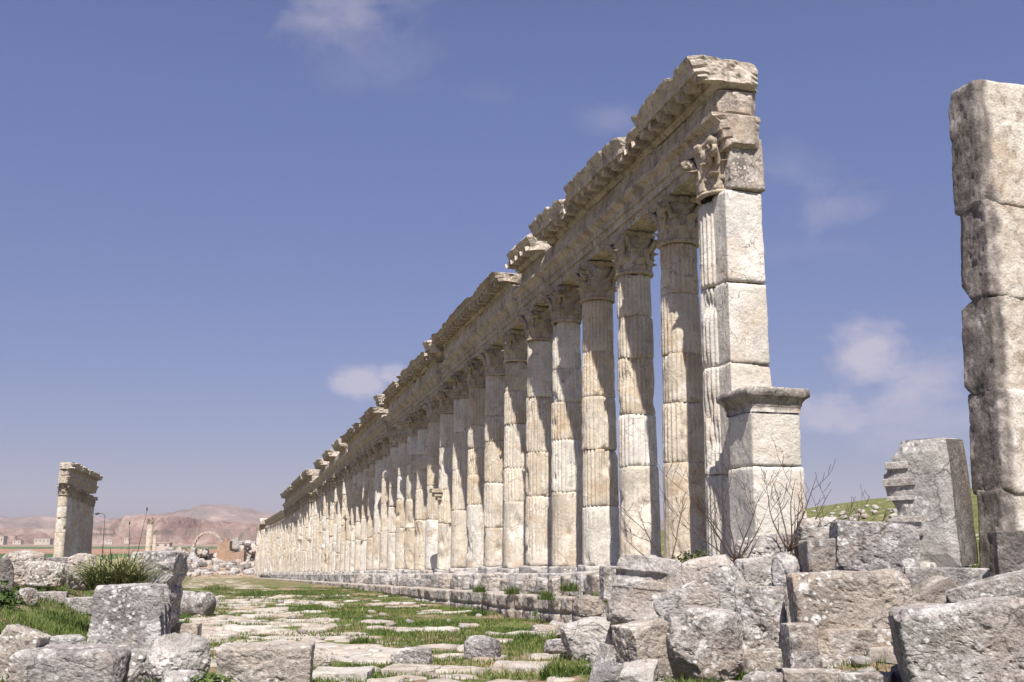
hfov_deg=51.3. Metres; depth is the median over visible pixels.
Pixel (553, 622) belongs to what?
broken rock
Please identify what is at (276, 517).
entablature
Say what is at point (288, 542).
column
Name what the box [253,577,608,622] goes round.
kerb wall
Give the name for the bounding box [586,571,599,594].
footing block
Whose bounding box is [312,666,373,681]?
paving slab
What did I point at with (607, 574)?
stone block
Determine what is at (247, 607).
paving slab
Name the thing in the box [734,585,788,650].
stone block
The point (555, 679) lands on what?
paving slab
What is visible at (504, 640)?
paving slab
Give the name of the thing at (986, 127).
broken pier
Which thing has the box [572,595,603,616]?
stone block
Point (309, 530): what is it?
column
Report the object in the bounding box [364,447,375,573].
column
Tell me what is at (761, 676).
stone block
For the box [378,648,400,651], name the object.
paving slab
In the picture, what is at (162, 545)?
house
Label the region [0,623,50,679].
stone block
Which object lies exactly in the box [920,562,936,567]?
stone block
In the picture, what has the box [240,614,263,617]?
paving slab
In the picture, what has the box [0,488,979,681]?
ground
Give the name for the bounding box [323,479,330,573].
column
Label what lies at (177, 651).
stone block
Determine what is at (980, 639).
stone block
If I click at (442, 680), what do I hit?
paving slab
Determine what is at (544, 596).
grass tuft
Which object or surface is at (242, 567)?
tumbled stone
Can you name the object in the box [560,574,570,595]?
footing block
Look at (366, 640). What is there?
grass tuft
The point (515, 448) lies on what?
column
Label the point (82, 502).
column
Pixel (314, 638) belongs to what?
paving slab
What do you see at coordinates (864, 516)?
stone
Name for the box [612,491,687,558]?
bare shrub
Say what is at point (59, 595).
stone block
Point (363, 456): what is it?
column
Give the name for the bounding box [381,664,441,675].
paving slab
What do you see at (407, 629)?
paving slab
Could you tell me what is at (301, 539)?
column
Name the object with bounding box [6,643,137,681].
stone block
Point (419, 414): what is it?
column
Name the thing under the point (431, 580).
footing block
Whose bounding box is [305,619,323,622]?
paving slab
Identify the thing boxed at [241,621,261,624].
paving slab
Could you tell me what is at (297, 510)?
column
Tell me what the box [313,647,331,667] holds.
stone block
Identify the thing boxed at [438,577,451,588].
footing block
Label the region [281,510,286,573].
column
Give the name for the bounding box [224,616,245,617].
paving slab
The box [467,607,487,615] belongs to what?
grass tuft
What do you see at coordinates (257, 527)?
column
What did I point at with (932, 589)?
stone block
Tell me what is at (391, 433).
column
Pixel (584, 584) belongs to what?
footing block
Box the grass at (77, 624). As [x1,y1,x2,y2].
[0,564,979,681]
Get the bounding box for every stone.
[196,561,207,566]
[202,550,207,556]
[211,566,219,571]
[212,559,222,563]
[230,570,238,574]
[236,564,245,570]
[242,563,250,568]
[243,569,253,574]
[244,540,250,547]
[251,546,255,553]
[297,629,305,633]
[385,622,395,626]
[425,672,437,678]
[459,623,470,627]
[762,667,781,672]
[850,655,872,665]
[857,667,875,670]
[860,514,868,518]
[888,513,897,517]
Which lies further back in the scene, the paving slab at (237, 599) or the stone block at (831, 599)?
the paving slab at (237, 599)
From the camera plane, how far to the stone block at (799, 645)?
13.05 m
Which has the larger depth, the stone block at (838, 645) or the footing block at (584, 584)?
the footing block at (584, 584)
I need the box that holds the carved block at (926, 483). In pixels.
[882,438,977,566]
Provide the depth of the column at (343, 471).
88.43 m
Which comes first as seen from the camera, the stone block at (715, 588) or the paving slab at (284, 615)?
the stone block at (715, 588)
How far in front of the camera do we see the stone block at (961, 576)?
14.08 m
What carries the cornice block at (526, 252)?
on the entablature at (614, 187)
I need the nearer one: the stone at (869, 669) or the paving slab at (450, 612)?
the stone at (869, 669)
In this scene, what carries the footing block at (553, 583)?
on the ground at (242, 581)
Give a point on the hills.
(223, 521)
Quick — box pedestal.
[716,386,809,556]
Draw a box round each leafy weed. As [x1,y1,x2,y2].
[0,576,24,608]
[190,670,234,681]
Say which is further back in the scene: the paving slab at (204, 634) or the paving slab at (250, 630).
the paving slab at (250, 630)
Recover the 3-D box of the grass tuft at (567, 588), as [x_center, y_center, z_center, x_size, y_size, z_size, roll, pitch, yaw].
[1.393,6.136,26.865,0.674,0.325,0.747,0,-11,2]
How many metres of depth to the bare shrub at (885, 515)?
17.93 m
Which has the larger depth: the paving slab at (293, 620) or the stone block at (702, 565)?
the paving slab at (293, 620)
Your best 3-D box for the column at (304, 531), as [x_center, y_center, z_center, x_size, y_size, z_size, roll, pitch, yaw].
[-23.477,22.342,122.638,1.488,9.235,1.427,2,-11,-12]
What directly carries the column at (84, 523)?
on the ground at (242, 581)
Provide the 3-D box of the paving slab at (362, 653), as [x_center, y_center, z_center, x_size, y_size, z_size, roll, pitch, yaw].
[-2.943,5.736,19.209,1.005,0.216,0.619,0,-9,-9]
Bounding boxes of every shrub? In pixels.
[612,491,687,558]
[653,449,784,561]
[673,546,712,562]
[758,446,856,551]
[845,484,887,521]
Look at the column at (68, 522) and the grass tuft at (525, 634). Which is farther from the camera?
the column at (68, 522)
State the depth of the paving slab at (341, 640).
22.98 m
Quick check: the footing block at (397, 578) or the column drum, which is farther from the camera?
the footing block at (397, 578)
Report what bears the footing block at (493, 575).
on the ground at (242, 581)
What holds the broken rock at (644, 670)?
on the ground at (242, 581)
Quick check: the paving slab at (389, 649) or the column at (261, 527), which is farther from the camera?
the column at (261, 527)
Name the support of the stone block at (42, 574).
on the ground at (242, 581)
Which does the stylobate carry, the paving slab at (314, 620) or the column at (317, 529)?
the column at (317, 529)
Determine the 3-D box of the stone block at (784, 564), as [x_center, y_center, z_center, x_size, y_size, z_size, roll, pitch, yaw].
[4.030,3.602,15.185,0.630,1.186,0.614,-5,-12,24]
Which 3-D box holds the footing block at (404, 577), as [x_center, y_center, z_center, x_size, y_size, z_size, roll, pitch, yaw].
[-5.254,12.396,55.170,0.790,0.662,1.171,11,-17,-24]
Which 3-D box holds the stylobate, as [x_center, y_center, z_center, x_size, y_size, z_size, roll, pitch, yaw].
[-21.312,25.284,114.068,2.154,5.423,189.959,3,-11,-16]
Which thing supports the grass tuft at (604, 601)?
on the kerb wall at (523, 605)
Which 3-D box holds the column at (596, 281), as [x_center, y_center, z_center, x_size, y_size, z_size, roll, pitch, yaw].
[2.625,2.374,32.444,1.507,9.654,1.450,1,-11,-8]
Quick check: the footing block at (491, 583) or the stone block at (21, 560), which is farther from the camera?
the footing block at (491, 583)
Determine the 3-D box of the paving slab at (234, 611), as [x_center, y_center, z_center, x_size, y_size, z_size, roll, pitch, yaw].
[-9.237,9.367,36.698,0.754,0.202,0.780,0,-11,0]
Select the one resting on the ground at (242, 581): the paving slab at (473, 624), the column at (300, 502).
the paving slab at (473, 624)
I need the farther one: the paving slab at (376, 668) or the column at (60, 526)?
the column at (60, 526)
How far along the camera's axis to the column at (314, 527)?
111.08 m
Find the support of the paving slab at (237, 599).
on the ground at (242, 581)
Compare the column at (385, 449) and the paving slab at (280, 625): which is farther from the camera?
the column at (385, 449)
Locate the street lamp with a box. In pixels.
[95,513,104,556]
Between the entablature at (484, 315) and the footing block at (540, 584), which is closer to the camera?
the footing block at (540, 584)
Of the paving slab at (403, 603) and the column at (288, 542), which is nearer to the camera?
the paving slab at (403, 603)
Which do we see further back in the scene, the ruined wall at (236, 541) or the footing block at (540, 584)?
the ruined wall at (236, 541)
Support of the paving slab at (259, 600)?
on the ground at (242, 581)
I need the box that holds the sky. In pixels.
[0,0,1023,520]
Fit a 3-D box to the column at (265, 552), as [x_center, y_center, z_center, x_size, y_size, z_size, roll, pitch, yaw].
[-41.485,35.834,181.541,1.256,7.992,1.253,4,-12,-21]
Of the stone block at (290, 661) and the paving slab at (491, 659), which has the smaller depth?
the stone block at (290, 661)
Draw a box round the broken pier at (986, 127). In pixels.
[948,79,1023,576]
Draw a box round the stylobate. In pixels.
[260,573,571,589]
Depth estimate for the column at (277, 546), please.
161.66 m
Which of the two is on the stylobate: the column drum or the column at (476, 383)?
the column at (476, 383)
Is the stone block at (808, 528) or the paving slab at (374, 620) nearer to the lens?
the stone block at (808, 528)
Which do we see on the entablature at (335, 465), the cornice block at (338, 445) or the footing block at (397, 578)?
the cornice block at (338, 445)
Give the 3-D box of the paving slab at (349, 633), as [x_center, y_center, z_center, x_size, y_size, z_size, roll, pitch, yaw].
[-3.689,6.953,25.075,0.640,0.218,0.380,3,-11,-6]
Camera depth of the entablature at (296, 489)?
127.74 m
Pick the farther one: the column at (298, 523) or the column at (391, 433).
the column at (298, 523)
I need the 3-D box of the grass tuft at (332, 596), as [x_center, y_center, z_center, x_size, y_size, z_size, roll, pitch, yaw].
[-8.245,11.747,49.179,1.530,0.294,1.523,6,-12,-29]
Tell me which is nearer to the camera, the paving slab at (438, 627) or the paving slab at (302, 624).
the paving slab at (438, 627)
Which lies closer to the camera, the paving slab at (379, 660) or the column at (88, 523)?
the paving slab at (379, 660)
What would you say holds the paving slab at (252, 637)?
on the ground at (242, 581)
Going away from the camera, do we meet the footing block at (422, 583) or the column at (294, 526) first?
the footing block at (422, 583)
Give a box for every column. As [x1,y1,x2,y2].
[53,484,70,556]
[64,486,75,556]
[68,488,80,556]
[73,490,84,554]
[77,492,87,552]
[81,493,90,552]
[85,495,93,553]
[88,497,97,553]
[145,518,155,550]
[152,530,157,550]
[254,526,258,575]
[255,531,258,574]
[256,524,265,575]
[258,530,261,574]
[259,530,263,574]
[261,529,264,574]
[262,528,266,575]
[263,528,267,575]
[265,527,268,575]
[266,526,270,574]
[268,525,272,575]
[269,524,273,574]
[271,523,275,575]
[273,523,277,573]
[275,522,279,573]
[276,521,280,573]
[278,520,283,573]
[280,519,284,573]
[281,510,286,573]
[284,508,288,573]
[285,507,290,573]
[287,506,292,573]
[288,504,293,573]
[291,503,295,573]
[292,501,298,573]
[294,500,299,573]
[296,498,301,573]
[297,496,304,573]
[301,495,306,573]
[303,493,309,573]
[306,491,312,573]
[306,491,314,573]
[311,489,317,573]
[313,487,320,573]
[316,484,323,573]
[320,482,326,573]
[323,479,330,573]
[326,477,334,573]
[330,474,338,573]
[334,471,342,573]
[337,467,347,573]
[342,464,352,573]
[348,460,357,573]
[352,456,362,573]
[357,452,369,573]
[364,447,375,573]
[369,443,383,573]
[376,437,390,573]
[383,428,398,573]
[393,422,406,573]
[401,414,417,573]
[411,406,427,573]
[420,398,439,573]
[429,388,453,572]
[449,371,468,572]
[463,359,485,572]
[478,345,506,572]
[497,329,527,572]
[517,305,553,572]
[541,285,583,572]
[572,261,619,571]
[604,229,660,556]
[646,194,706,560]
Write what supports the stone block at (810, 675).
on the ground at (242, 581)
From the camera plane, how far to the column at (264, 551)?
183.99 m
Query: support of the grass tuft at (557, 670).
on the ground at (242, 581)
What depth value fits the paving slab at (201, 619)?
31.16 m
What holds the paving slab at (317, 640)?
on the ground at (242, 581)
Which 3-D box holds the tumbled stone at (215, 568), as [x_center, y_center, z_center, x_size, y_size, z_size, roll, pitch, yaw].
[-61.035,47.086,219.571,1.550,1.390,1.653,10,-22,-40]
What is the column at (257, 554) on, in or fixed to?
on the stylobate
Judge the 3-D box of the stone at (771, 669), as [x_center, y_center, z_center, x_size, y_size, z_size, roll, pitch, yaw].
[3.345,4.262,13.645,0.290,0.158,0.254,0,-13,11]
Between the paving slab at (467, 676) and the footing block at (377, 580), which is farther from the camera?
the footing block at (377, 580)
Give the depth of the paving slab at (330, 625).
27.73 m
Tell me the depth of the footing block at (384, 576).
61.54 m
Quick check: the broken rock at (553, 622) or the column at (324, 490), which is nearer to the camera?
the broken rock at (553, 622)
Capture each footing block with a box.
[359,573,368,582]
[371,573,382,583]
[375,574,379,584]
[379,574,392,584]
[380,577,395,584]
[389,577,395,584]
[395,574,402,585]
[401,574,414,585]
[407,578,415,586]
[415,579,429,586]
[430,574,433,587]
[432,572,441,587]
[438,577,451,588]
[439,573,452,577]
[452,571,470,589]
[462,577,470,589]
[481,572,505,585]
[483,578,503,590]
[499,579,506,590]
[507,573,524,590]
[514,581,522,592]
[522,579,535,593]
[534,579,547,593]
[547,576,559,592]
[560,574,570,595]
[569,571,595,595]
[583,578,586,593]
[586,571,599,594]
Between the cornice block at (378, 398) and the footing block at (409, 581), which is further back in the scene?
the cornice block at (378, 398)
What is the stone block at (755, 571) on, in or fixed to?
on the stone block at (715, 588)
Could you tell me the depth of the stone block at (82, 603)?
23.99 m
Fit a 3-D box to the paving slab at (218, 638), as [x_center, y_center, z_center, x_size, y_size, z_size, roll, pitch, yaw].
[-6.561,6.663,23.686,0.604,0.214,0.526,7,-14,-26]
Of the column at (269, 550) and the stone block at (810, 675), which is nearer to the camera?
the stone block at (810, 675)
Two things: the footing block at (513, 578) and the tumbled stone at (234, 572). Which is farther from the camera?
the tumbled stone at (234, 572)
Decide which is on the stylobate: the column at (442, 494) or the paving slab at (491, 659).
the column at (442, 494)
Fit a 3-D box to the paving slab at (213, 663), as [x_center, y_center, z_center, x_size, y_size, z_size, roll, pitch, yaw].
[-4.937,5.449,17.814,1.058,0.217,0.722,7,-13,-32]
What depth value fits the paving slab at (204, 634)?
24.94 m
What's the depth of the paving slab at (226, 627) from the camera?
27.33 m
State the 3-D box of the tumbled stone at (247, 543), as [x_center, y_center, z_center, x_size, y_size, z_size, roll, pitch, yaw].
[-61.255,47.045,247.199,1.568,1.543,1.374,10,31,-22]
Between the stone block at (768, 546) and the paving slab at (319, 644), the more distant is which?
the paving slab at (319, 644)
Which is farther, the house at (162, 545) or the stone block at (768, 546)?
the house at (162, 545)
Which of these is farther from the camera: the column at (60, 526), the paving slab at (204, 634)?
the column at (60, 526)
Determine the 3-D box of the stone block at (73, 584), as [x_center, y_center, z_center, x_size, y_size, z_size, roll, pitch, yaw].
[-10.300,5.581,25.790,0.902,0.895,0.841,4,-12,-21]
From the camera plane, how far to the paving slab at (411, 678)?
14.68 m
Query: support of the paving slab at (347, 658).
on the ground at (242, 581)
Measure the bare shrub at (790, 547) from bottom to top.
1.657 m
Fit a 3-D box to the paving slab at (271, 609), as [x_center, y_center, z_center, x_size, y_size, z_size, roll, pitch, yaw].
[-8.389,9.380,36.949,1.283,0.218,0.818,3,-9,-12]
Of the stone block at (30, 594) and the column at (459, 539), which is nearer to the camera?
the stone block at (30, 594)
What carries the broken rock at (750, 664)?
on the ground at (242, 581)
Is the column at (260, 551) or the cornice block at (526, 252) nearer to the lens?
the cornice block at (526, 252)
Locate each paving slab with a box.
[184,618,209,620]
[191,621,221,623]
[202,626,224,630]
[202,632,212,636]
[205,636,228,639]
[206,617,227,620]
[209,620,232,621]
[210,630,238,637]
[210,659,216,666]
[212,622,232,625]
[223,625,277,630]
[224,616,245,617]
[225,599,248,600]
[226,628,253,632]
[227,618,247,620]
[231,610,253,612]
[233,605,259,608]
[235,601,251,603]
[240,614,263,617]
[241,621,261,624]
[247,636,262,638]
[249,599,264,601]
[251,608,287,611]
[254,628,289,632]
[262,636,301,639]
[268,621,286,624]
[268,639,295,641]
[272,613,304,617]
[274,623,317,626]
[285,619,305,622]
[288,624,316,625]
[301,627,330,631]
[301,639,324,641]
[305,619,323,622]
[306,636,318,639]
[310,623,336,627]
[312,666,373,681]
[315,642,343,646]
[319,635,349,639]
[319,645,337,648]
[322,603,339,606]
[323,618,341,621]
[327,649,367,654]
[331,651,372,655]
[332,654,367,661]
[334,639,370,641]
[336,645,372,648]
[338,644,381,646]
[341,632,367,635]
[349,635,380,638]
[352,657,390,664]
[361,619,392,623]
[362,666,380,670]
[365,625,391,629]
[366,603,382,605]
[366,678,403,681]
[368,647,388,651]
[371,651,394,658]
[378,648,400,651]
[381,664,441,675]
[388,602,416,603]
[388,675,426,680]
[394,627,423,631]
[417,644,455,648]
[422,609,441,611]
[422,626,452,628]
[423,627,458,631]
[426,678,460,681]
[432,653,463,658]
[435,665,485,674]
[438,674,477,678]
[439,610,471,613]
[456,644,463,650]
[458,623,478,626]
[463,654,508,661]
[486,679,526,681]
[490,660,548,673]
[495,638,512,642]
[505,631,536,634]
[528,653,563,659]
[547,674,574,681]
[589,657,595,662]
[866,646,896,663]
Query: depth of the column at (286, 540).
147.71 m
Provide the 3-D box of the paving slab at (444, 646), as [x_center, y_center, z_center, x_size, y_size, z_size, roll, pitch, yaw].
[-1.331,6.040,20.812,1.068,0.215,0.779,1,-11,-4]
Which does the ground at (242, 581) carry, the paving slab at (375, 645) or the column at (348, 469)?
the paving slab at (375, 645)
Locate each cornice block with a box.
[313,458,328,469]
[322,449,339,461]
[331,439,347,451]
[373,394,388,408]
[422,340,443,357]
[505,233,550,273]
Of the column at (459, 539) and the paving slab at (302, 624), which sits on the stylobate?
the column at (459, 539)
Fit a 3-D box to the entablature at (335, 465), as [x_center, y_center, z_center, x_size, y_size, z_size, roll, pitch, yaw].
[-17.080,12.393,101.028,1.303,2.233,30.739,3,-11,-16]
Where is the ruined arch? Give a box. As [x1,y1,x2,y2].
[190,531,222,552]
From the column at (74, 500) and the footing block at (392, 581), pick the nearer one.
the footing block at (392, 581)
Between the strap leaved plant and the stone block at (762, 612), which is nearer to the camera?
the stone block at (762, 612)
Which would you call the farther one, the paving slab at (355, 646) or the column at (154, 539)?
the column at (154, 539)
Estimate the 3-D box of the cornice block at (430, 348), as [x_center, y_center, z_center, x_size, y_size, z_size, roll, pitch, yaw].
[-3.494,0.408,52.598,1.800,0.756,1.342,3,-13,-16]
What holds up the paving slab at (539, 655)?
on the ground at (242, 581)
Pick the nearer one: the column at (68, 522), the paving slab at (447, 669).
the paving slab at (447, 669)
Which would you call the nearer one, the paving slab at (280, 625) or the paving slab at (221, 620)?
the paving slab at (280, 625)
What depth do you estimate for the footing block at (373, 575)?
66.51 m
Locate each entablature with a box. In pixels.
[58,462,103,493]
[264,510,284,524]
[280,469,319,509]
[310,447,348,490]
[340,407,388,463]
[381,352,452,428]
[430,272,525,382]
[512,55,760,310]
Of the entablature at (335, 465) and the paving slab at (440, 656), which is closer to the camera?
the paving slab at (440, 656)
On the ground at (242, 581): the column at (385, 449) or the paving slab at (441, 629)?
the paving slab at (441, 629)
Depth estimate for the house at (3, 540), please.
1273.76 m
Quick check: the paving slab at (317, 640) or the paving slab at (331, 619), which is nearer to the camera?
the paving slab at (317, 640)
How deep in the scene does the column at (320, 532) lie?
105.30 m
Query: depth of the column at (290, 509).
142.16 m
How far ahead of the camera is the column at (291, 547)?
139.18 m
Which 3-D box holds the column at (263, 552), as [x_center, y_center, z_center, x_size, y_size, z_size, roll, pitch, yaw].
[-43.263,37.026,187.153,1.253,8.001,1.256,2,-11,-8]
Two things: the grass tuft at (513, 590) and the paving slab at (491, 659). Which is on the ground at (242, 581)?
the paving slab at (491, 659)
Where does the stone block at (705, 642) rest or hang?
on the ground at (242, 581)
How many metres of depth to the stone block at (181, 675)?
12.60 m
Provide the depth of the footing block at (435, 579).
47.40 m
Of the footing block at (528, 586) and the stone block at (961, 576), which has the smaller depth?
the stone block at (961, 576)
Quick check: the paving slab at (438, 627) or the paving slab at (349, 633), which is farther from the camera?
the paving slab at (438, 627)
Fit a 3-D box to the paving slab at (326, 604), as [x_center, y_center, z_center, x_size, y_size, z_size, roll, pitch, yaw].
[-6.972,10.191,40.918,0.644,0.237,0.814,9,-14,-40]
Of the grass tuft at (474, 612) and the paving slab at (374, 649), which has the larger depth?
the grass tuft at (474, 612)
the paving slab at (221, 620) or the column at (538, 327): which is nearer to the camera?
the paving slab at (221, 620)
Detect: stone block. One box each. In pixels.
[0,557,13,591]
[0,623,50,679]
[2,550,45,587]
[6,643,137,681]
[15,587,38,605]
[24,560,66,587]
[39,591,68,602]
[46,557,68,563]
[49,634,85,643]
[64,597,92,613]
[66,553,103,590]
[86,583,171,649]
[126,648,149,681]
[130,550,188,628]
[145,632,210,681]
[161,669,199,681]
[170,622,201,635]
[215,641,314,681]
[259,518,266,524]
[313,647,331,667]
[391,646,432,664]
[464,635,501,659]
[532,624,558,631]
[543,638,567,654]
[560,616,613,661]
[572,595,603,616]
[594,643,615,664]
[599,565,615,599]
[606,553,703,624]
[611,618,680,681]
[653,565,747,617]
[664,606,743,681]
[684,554,733,574]
[734,533,798,558]
[734,557,771,585]
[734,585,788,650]
[742,671,783,681]
[743,648,782,669]
[771,552,801,622]
[780,622,819,668]
[782,668,841,681]
[786,568,912,630]
[796,517,835,547]
[798,538,836,571]
[817,627,892,668]
[829,520,920,573]
[838,670,892,681]
[888,596,1023,681]
[904,567,989,587]
[904,575,957,604]
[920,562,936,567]
[946,569,1023,602]
[992,530,1023,574]
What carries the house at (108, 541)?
on the ground at (242, 581)
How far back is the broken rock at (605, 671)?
13.43 m
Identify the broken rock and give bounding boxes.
[549,620,565,624]
[556,623,562,638]
[588,662,623,681]
[618,658,658,681]
[736,658,759,679]
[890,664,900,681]
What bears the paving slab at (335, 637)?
on the ground at (242, 581)
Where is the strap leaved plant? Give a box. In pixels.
[27,545,189,589]
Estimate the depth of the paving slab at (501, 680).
14.51 m
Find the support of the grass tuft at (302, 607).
on the ground at (242, 581)
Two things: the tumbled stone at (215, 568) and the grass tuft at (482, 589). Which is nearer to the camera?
the grass tuft at (482, 589)
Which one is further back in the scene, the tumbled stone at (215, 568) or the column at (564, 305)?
the tumbled stone at (215, 568)
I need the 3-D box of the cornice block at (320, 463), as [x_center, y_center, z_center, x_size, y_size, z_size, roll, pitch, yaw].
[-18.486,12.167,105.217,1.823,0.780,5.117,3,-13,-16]
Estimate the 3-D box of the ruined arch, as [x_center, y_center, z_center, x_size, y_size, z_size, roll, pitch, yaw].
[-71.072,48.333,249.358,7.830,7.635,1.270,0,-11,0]
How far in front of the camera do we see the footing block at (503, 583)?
36.68 m
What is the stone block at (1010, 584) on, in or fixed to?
on the ground at (242, 581)
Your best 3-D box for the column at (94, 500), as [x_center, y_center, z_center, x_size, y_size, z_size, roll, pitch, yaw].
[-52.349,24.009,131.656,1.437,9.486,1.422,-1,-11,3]
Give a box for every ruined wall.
[216,539,232,560]
[228,550,245,561]
[230,537,255,556]
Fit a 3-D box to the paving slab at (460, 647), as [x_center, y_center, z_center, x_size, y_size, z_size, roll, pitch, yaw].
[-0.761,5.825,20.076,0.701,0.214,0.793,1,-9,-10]
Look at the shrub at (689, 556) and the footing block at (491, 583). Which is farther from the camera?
the footing block at (491, 583)
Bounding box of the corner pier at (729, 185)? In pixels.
[680,135,771,557]
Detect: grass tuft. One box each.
[202,583,233,589]
[231,589,277,597]
[288,602,323,611]
[319,594,348,598]
[349,635,376,643]
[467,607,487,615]
[472,584,487,592]
[503,585,519,594]
[513,629,542,639]
[534,588,556,599]
[534,658,576,680]
[558,581,580,591]
[569,662,592,675]
[585,589,607,602]
[736,669,761,679]
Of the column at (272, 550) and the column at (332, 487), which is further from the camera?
the column at (272, 550)
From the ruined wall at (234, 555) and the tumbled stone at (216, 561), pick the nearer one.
the tumbled stone at (216, 561)
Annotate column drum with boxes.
[180,590,216,615]
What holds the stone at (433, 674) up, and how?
on the ground at (242, 581)
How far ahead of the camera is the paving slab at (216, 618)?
31.24 m
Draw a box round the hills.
[0,504,663,543]
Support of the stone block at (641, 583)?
on the ground at (242, 581)
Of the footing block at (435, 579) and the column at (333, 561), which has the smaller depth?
the footing block at (435, 579)
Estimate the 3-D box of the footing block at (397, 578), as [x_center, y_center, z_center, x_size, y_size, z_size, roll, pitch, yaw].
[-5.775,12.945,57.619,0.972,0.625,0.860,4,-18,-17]
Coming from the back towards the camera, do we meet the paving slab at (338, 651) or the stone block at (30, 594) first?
the stone block at (30, 594)
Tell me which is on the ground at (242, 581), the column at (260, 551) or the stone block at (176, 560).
the stone block at (176, 560)
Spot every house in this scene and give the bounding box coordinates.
[0,536,7,544]
[12,540,23,544]
[34,539,52,544]
[105,539,113,543]
[124,538,129,543]
[156,542,172,550]
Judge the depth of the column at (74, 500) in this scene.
117.39 m
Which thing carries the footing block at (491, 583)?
on the ground at (242, 581)
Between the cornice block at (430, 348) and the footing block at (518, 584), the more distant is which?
the cornice block at (430, 348)
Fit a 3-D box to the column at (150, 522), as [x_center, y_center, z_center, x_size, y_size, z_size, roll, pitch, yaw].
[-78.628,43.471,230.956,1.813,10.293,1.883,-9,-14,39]
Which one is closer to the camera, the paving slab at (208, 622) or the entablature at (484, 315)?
the paving slab at (208, 622)
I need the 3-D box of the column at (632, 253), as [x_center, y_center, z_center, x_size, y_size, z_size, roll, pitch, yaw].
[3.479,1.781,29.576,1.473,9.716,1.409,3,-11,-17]
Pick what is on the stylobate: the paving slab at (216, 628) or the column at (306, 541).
the column at (306, 541)
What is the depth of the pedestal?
21.66 m
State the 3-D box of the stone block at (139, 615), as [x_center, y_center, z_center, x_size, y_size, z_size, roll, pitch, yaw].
[-6.464,4.788,18.133,1.268,1.300,0.974,1,-11,-4]
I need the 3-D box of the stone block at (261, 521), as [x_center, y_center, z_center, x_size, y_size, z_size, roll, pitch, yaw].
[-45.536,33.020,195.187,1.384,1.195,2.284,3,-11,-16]
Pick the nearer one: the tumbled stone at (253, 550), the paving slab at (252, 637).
the paving slab at (252, 637)
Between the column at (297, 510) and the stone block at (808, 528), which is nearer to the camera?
the stone block at (808, 528)
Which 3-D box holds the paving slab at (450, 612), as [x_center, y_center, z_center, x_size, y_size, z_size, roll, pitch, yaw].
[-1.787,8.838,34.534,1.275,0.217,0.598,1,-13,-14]
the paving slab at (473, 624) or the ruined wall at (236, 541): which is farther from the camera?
the ruined wall at (236, 541)
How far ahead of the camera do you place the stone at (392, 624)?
27.51 m
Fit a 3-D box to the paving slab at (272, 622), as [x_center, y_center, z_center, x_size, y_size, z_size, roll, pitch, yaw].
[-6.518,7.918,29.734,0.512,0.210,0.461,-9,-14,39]
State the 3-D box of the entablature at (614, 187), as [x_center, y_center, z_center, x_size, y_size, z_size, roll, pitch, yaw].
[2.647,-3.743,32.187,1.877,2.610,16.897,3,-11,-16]
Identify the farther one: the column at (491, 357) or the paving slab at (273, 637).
the column at (491, 357)
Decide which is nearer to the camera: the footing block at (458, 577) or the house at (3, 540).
the footing block at (458, 577)
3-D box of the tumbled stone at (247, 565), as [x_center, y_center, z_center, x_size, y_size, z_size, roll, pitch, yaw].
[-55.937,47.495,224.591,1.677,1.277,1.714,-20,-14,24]
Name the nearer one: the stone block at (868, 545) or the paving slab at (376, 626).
the stone block at (868, 545)
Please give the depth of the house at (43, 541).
1321.87 m
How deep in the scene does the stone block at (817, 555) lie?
14.61 m
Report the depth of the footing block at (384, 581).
60.01 m
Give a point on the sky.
(228, 228)
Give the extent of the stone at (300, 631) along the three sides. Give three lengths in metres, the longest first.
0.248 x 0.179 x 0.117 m
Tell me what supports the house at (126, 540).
on the ground at (242, 581)
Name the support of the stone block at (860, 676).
on the ground at (242, 581)
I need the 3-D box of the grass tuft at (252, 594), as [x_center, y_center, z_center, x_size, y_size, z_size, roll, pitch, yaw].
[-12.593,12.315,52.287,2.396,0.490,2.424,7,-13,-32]
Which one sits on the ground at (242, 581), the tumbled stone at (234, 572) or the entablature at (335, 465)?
the tumbled stone at (234, 572)
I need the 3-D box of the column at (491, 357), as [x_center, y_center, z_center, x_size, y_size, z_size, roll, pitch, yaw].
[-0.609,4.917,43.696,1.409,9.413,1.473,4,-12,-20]
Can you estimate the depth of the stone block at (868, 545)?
14.45 m
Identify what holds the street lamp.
on the ground at (242, 581)
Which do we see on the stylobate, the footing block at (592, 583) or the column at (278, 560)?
the column at (278, 560)
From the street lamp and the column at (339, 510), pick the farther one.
the street lamp
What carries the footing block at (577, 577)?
on the ground at (242, 581)
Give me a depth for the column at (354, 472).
82.80 m
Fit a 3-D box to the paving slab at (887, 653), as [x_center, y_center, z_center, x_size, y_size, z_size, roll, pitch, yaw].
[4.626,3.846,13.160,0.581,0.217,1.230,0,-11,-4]
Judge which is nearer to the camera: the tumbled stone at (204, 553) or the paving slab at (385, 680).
the paving slab at (385, 680)
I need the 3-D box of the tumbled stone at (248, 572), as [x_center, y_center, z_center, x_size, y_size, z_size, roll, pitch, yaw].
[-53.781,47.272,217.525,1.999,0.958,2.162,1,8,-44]
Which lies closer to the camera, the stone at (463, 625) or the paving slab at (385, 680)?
the paving slab at (385, 680)
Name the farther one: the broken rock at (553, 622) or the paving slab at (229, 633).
the broken rock at (553, 622)
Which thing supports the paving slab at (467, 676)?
on the ground at (242, 581)
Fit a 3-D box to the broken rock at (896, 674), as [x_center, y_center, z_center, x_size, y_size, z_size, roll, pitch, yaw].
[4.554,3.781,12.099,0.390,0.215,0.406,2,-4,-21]
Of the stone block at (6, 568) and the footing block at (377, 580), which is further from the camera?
the footing block at (377, 580)
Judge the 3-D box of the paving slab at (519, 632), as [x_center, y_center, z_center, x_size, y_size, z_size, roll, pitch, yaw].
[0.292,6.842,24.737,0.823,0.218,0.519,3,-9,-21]

